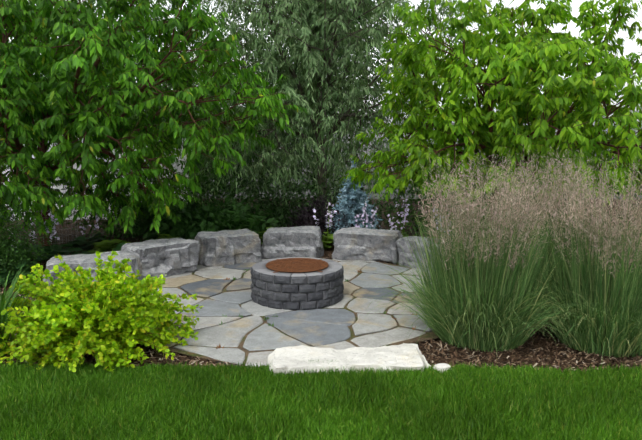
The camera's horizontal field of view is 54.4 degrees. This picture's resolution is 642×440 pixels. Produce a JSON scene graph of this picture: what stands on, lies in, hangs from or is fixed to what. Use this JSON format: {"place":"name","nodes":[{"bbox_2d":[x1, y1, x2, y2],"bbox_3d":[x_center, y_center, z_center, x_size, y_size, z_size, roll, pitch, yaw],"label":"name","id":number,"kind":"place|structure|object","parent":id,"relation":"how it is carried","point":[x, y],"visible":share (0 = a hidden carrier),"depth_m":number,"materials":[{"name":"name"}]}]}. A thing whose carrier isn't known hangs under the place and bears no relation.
{"place":"outdoors","nodes":[
{"label":"outdoors","id":0,"kind":"place"},
{"bbox_2d":[0,359,641,439],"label":"lawn","id":1,"kind":"structure","parent":0,"point":[86,402],"depth_m":4.45,"materials":[{"name":"green plant"}]},
{"bbox_2d":[0,198,641,372],"bbox_3d":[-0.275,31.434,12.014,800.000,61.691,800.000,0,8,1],"label":"ground","id":2,"kind":"structure","parent":0,"point":[73,233],"depth_m":5.82,"materials":[{"name":"brown soil"}]},
{"bbox_2d":[0,267,26,318],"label":"daylily","id":3,"kind":"object","parent":2,"relation":"on","point":[4,294],"visible":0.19,"depth_m":6.18,"materials":[{"name":"green plant"}]},
{"bbox_2d":[0,182,31,237],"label":"understory shrub","id":4,"kind":"object","parent":2,"relation":"on","point":[23,215],"visible":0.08,"depth_m":10.72,"materials":[{"name":"green plant"}]},
{"bbox_2d":[0,216,32,268],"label":"hosta","id":5,"kind":"object","parent":2,"relation":"on","point":[16,249],"visible":0.08,"depth_m":8.85,"materials":[{"name":"green plant"}]},
{"bbox_2d":[0,264,54,357],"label":"daylily","id":6,"kind":"object","parent":2,"relation":"on","point":[4,317],"visible":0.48,"depth_m":5.44,"materials":[{"name":"green plant"}]},
{"bbox_2d":[0,184,57,286],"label":"understory shrub","id":7,"kind":"object","parent":2,"relation":"on","point":[5,256],"visible":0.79,"depth_m":8.15,"materials":[{"name":"green plant"}]},
{"bbox_2d":[9,175,77,247],"bbox_3d":[-4.497,-0.099,10.132,1.004,1.254,0.997,0,8,1],"label":"shrub","id":8,"kind":"object","parent":2,"relation":"on","point":[58,221],"visible":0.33,"depth_m":10.12,"materials":[{"name":"grey"}]},
{"bbox_2d":[36,211,82,260],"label":"hosta","id":9,"kind":"object","parent":2,"relation":"on","point":[58,250],"visible":0.67,"depth_m":9.19,"materials":[{"name":"green plant"}]},
{"bbox_2d":[67,214,111,251],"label":"hosta","id":10,"kind":"object","parent":2,"relation":"on","point":[82,242],"visible":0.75,"depth_m":10.08,"materials":[{"name":"green plant"}]},
{"bbox_2d":[43,250,141,287],"bbox_3d":[-2.870,0.695,7.897,1.209,0.500,0.720,-3,8,-16],"label":"boulder","id":11,"kind":"object","parent":2,"relation":"on","point":[84,261],"visible":0.35,"depth_m":7.71,"materials":[{"name":"stone"}]},
{"bbox_2d":[2,135,190,219],"bbox_3d":[-7.012,-0.928,13.690,8.394,1.850,0.030,0,8,1],"label":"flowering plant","id":12,"kind":"object","parent":2,"relation":"on","point":[178,168],"visible":0.04,"depth_m":13.64,"materials":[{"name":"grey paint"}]},
{"bbox_2d":[0,251,202,375],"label":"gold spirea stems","id":13,"kind":"object","parent":2,"relation":"on","point":[109,315],"visible":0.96,"depth_m":5.32,"materials":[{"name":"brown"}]},
{"bbox_2d":[108,242,125,251],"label":"plant","id":14,"kind":"object","parent":2,"relation":"on","point":[118,247],"depth_m":9.33,"materials":[{"name":"green plant"}]},
{"bbox_2d":[51,156,254,241],"bbox_3d":[-3.172,-0.434,11.634,4.095,1.526,2.068,0,8,1],"label":"understory shrub","id":15,"kind":"object","parent":2,"relation":"on","point":[104,222],"visible":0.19,"depth_m":11.38,"materials":[{"name":"green plant"}]},
{"bbox_2d":[0,0,307,246],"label":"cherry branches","id":16,"kind":"object","parent":2,"relation":"on","point":[90,42],"visible":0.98,"depth_m":8.38,"materials":[{"name":"green plant"}]},
{"bbox_2d":[0,0,310,200],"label":"tree foliage","id":17,"kind":"object","parent":2,"relation":"on","point":[47,76],"depth_m":14.94,"materials":[{"name":"green plant"}]},
{"bbox_2d":[121,238,198,279],"bbox_3d":[-2.208,0.549,8.572,0.970,0.546,0.651,-6,10,-39],"label":"boulder","id":18,"kind":"object","parent":2,"relation":"on","point":[169,257],"visible":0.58,"depth_m":8.37,"materials":[{"name":"stone"}]},
{"bbox_2d":[154,234,178,239],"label":"plant","id":19,"kind":"object","parent":2,"relation":"on","point":[168,236],"visible":0.08,"depth_m":10.11,"materials":[{"name":"green plant"}]},
{"bbox_2d":[9,25,401,197],"bbox_3d":[-7.619,-3.576,20.202,20.202,5.461,3.540,0,8,1],"label":"hedge foliage","id":20,"kind":"object","parent":2,"relation":"on","point":[202,183],"depth_m":19.91,"materials":[{"name":"green plant"}]},
{"bbox_2d":[120,195,291,241],"bbox_3d":[-2.041,0.043,11.069,3.152,1.010,1.764,0,8,1],"label":"shrub","id":21,"kind":"object","parent":2,"relation":"on","point":[209,218],"visible":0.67,"depth_m":10.74,"materials":[{"name":"green plant"}]},
{"bbox_2d":[194,229,261,266],"bbox_3d":[-1.391,0.452,9.277,0.941,0.566,0.622,-3,9,-25],"label":"boulder","id":22,"kind":"object","parent":2,"relation":"on","point":[223,248],"visible":0.77,"depth_m":9.06,"materials":[{"name":"stone"}]},
{"bbox_2d":[258,227,273,243],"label":"plant","id":23,"kind":"object","parent":2,"relation":"on","point":[263,232],"visible":0.08,"depth_m":10.71,"materials":[{"name":"green plant"}]},
{"bbox_2d":[131,259,433,367],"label":"patio flagstones","id":24,"kind":"object","parent":2,"relation":"on","point":[323,328],"visible":0.5,"depth_m":6.58,"materials":[{"name":"grey stone"}]},
{"bbox_2d":[250,257,343,309],"bbox_3d":[-0.278,0.713,7.306,1.090,0.398,1.099,0,8,1],"label":"fire pit","id":25,"kind":"object","parent":24,"relation":"on","point":[294,283],"visible":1,"depth_m":6.91,"materials":[{"name":"grey stone"}]},
{"bbox_2d":[178,270,416,348],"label":"dry joint weeds","id":26,"kind":"object","parent":24,"relation":"on","point":[219,346],"visible":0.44,"depth_m":6.49,"materials":[{"name":"brown plant"}]},
{"bbox_2d":[219,268,416,326],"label":"green joint weeds","id":27,"kind":"object","parent":24,"relation":"on","point":[269,324],"visible":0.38,"depth_m":6.56,"materials":[{"name":"green plant"}]},
{"bbox_2d":[261,226,323,258],"bbox_3d":[-0.446,0.394,9.771,0.975,0.560,0.638,0,9,3],"label":"boulder","id":28,"kind":"object","parent":2,"relation":"on","point":[295,242],"visible":0.79,"depth_m":9.51,"materials":[{"name":"stone"}]},
{"bbox_2d":[177,169,408,230],"bbox_3d":[-0.805,-0.350,12.043,5.103,1.236,2.305,0,8,1],"label":"shrub","id":29,"kind":"object","parent":2,"relation":"on","point":[278,212],"visible":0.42,"depth_m":11.81,"materials":[{"name":"green plant"}]},
{"bbox_2d":[149,259,438,364],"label":"patio joints","id":30,"kind":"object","parent":2,"relation":"on","point":[428,336],"depth_m":6.01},
{"bbox_2d":[131,0,467,201],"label":"tree foliage","id":31,"kind":"object","parent":2,"relation":"on","point":[330,112],"visible":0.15,"depth_m":15.43,"materials":[{"name":"green plant"}]},
{"bbox_2d":[285,194,348,244],"bbox_3d":[-0.095,-0.001,10.953,1.357,0.915,1.050,0,8,1],"label":"purple understory shrub","id":32,"kind":"object","parent":2,"relation":"on","point":[312,221],"visible":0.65,"depth_m":10.79,"materials":[{"name":"green plant"}]},
{"bbox_2d":[0,253,641,371],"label":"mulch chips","id":33,"kind":"object","parent":2,"relation":"on","point":[478,359],"visible":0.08,"depth_m":5.49,"materials":[{"name":"brown wood"}]},
{"bbox_2d":[0,260,45,284],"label":"shrub","id":34,"kind":"object","parent":33,"relation":"on","point":[27,269],"visible":0.48,"depth_m":8.05,"materials":[{"name":"green plant"}]},
{"bbox_2d":[19,222,51,257],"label":"hosta","id":35,"kind":"object","parent":33,"relation":"on","point":[30,235],"visible":0.19,"depth_m":9.39,"materials":[{"name":"green plant"}]},
{"bbox_2d":[88,239,130,253],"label":"plant","id":36,"kind":"object","parent":33,"relation":"on","point":[103,246],"visible":0.48,"depth_m":9.74,"materials":[{"name":"green plant"}]},
{"bbox_2d":[434,363,451,371],"bbox_3d":[1.000,1.231,5.145,0.156,0.091,0.118,-1,9,-17],"label":"cobble","id":37,"kind":"object","parent":33,"relation":"on","point":[442,366],"visible":0.48,"depth_m":5.11,"materials":[{"name":"stone"}]},
{"bbox_2d":[124,0,521,207],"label":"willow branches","id":38,"kind":"object","parent":2,"relation":"on","point":[315,21],"visible":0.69,"depth_m":11.92,"materials":[{"name":"green plant"}]},
{"bbox_2d":[313,203,336,248],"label":"flowering plant","id":39,"kind":"object","parent":2,"relation":"on","point":[329,238],"visible":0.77,"depth_m":10.38,"materials":[{"name":"green plant"}]},
{"bbox_2d":[254,0,414,176],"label":"tree","id":40,"kind":"object","parent":2,"relation":"on","point":[374,26],"visible":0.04,"depth_m":17.32,"materials":[{"name":"green plant"}]},
{"bbox_2d":[267,343,430,374],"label":"step slab","id":41,"kind":"structure","parent":2,"relation":"on","point":[404,356],"depth_m":5.25,"materials":[{"name":"stone"}]},
{"bbox_2d":[322,161,383,236],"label":"blue spruce branches","id":42,"kind":"object","parent":2,"relation":"on","point":[352,207],"visible":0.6,"depth_m":10.85,"materials":[{"name":"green plant"}]},
{"bbox_2d":[354,200,377,228],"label":"flowering plant","id":43,"kind":"object","parent":2,"relation":"on","point":[364,208],"visible":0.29,"depth_m":10.40,"materials":[{"name":"purple"}]},
{"bbox_2d":[332,227,402,264],"bbox_3d":[0.729,0.421,9.560,1.056,0.590,0.669,2,8,20],"label":"boulder","id":44,"kind":"object","parent":2,"relation":"on","point":[358,243],"visible":0.75,"depth_m":9.32,"materials":[{"name":"stone"}]},
{"bbox_2d":[387,198,408,236],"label":"flowering plant","id":45,"kind":"object","parent":2,"relation":"on","point":[404,214],"visible":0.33,"depth_m":10.42,"materials":[{"name":"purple plant"}]},
{"bbox_2d":[396,236,469,270],"bbox_3d":[1.608,0.519,8.902,0.682,0.504,1.018,-6,10,-39],"label":"boulder","id":46,"kind":"object","parent":2,"relation":"on","point":[403,243],"visible":0.15,"depth_m":8.88,"materials":[{"name":"stone"}]},
{"bbox_2d":[433,206,450,238],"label":"hosta","id":47,"kind":"object","parent":2,"relation":"on","point":[439,220],"visible":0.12,"depth_m":9.89,"materials":[{"name":"green plant"}]},
{"bbox_2d":[369,139,537,238],"bbox_3d":[2.687,-0.717,11.757,3.529,2.044,2.287,0,8,1],"label":"understory right shrub","id":48,"kind":"object","parent":2,"relation":"on","point":[413,212],"visible":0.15,"depth_m":11.60,"materials":[{"name":"green plant"}]},
{"bbox_2d":[362,152,615,365],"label":"reed grass blades","id":49,"kind":"object","parent":2,"relation":"on","point":[466,304],"visible":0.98,"depth_m":5.60,"materials":[{"name":"green plant"}]},
{"bbox_2d":[339,0,641,230],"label":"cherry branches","id":50,"kind":"object","parent":2,"relation":"on","point":[519,74],"visible":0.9,"depth_m":8.14,"materials":[{"name":"green plant"}]},
{"bbox_2d":[365,146,641,198],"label":"foliage","id":51,"kind":"object","parent":2,"relation":"on","point":[618,193],"depth_m":19.17,"materials":[{"name":"green plant"}]},
{"bbox_2d":[473,145,607,316],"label":"reed grass blades","id":52,"kind":"object","parent":2,"relation":"on","point":[549,181],"visible":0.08,"depth_m":6.55,"materials":[{"name":"green"}]},
{"bbox_2d":[499,155,641,358],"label":"reed grass blades","id":53,"kind":"object","parent":2,"relation":"on","point":[617,280],"visible":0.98,"depth_m":5.50,"materials":[{"name":"green"}]},
{"bbox_2d":[5,0,641,198],"label":"sky","id":54,"kind":"structure","parent":0,"point":[631,46],"materials":[{"name":"white"}]}
]}

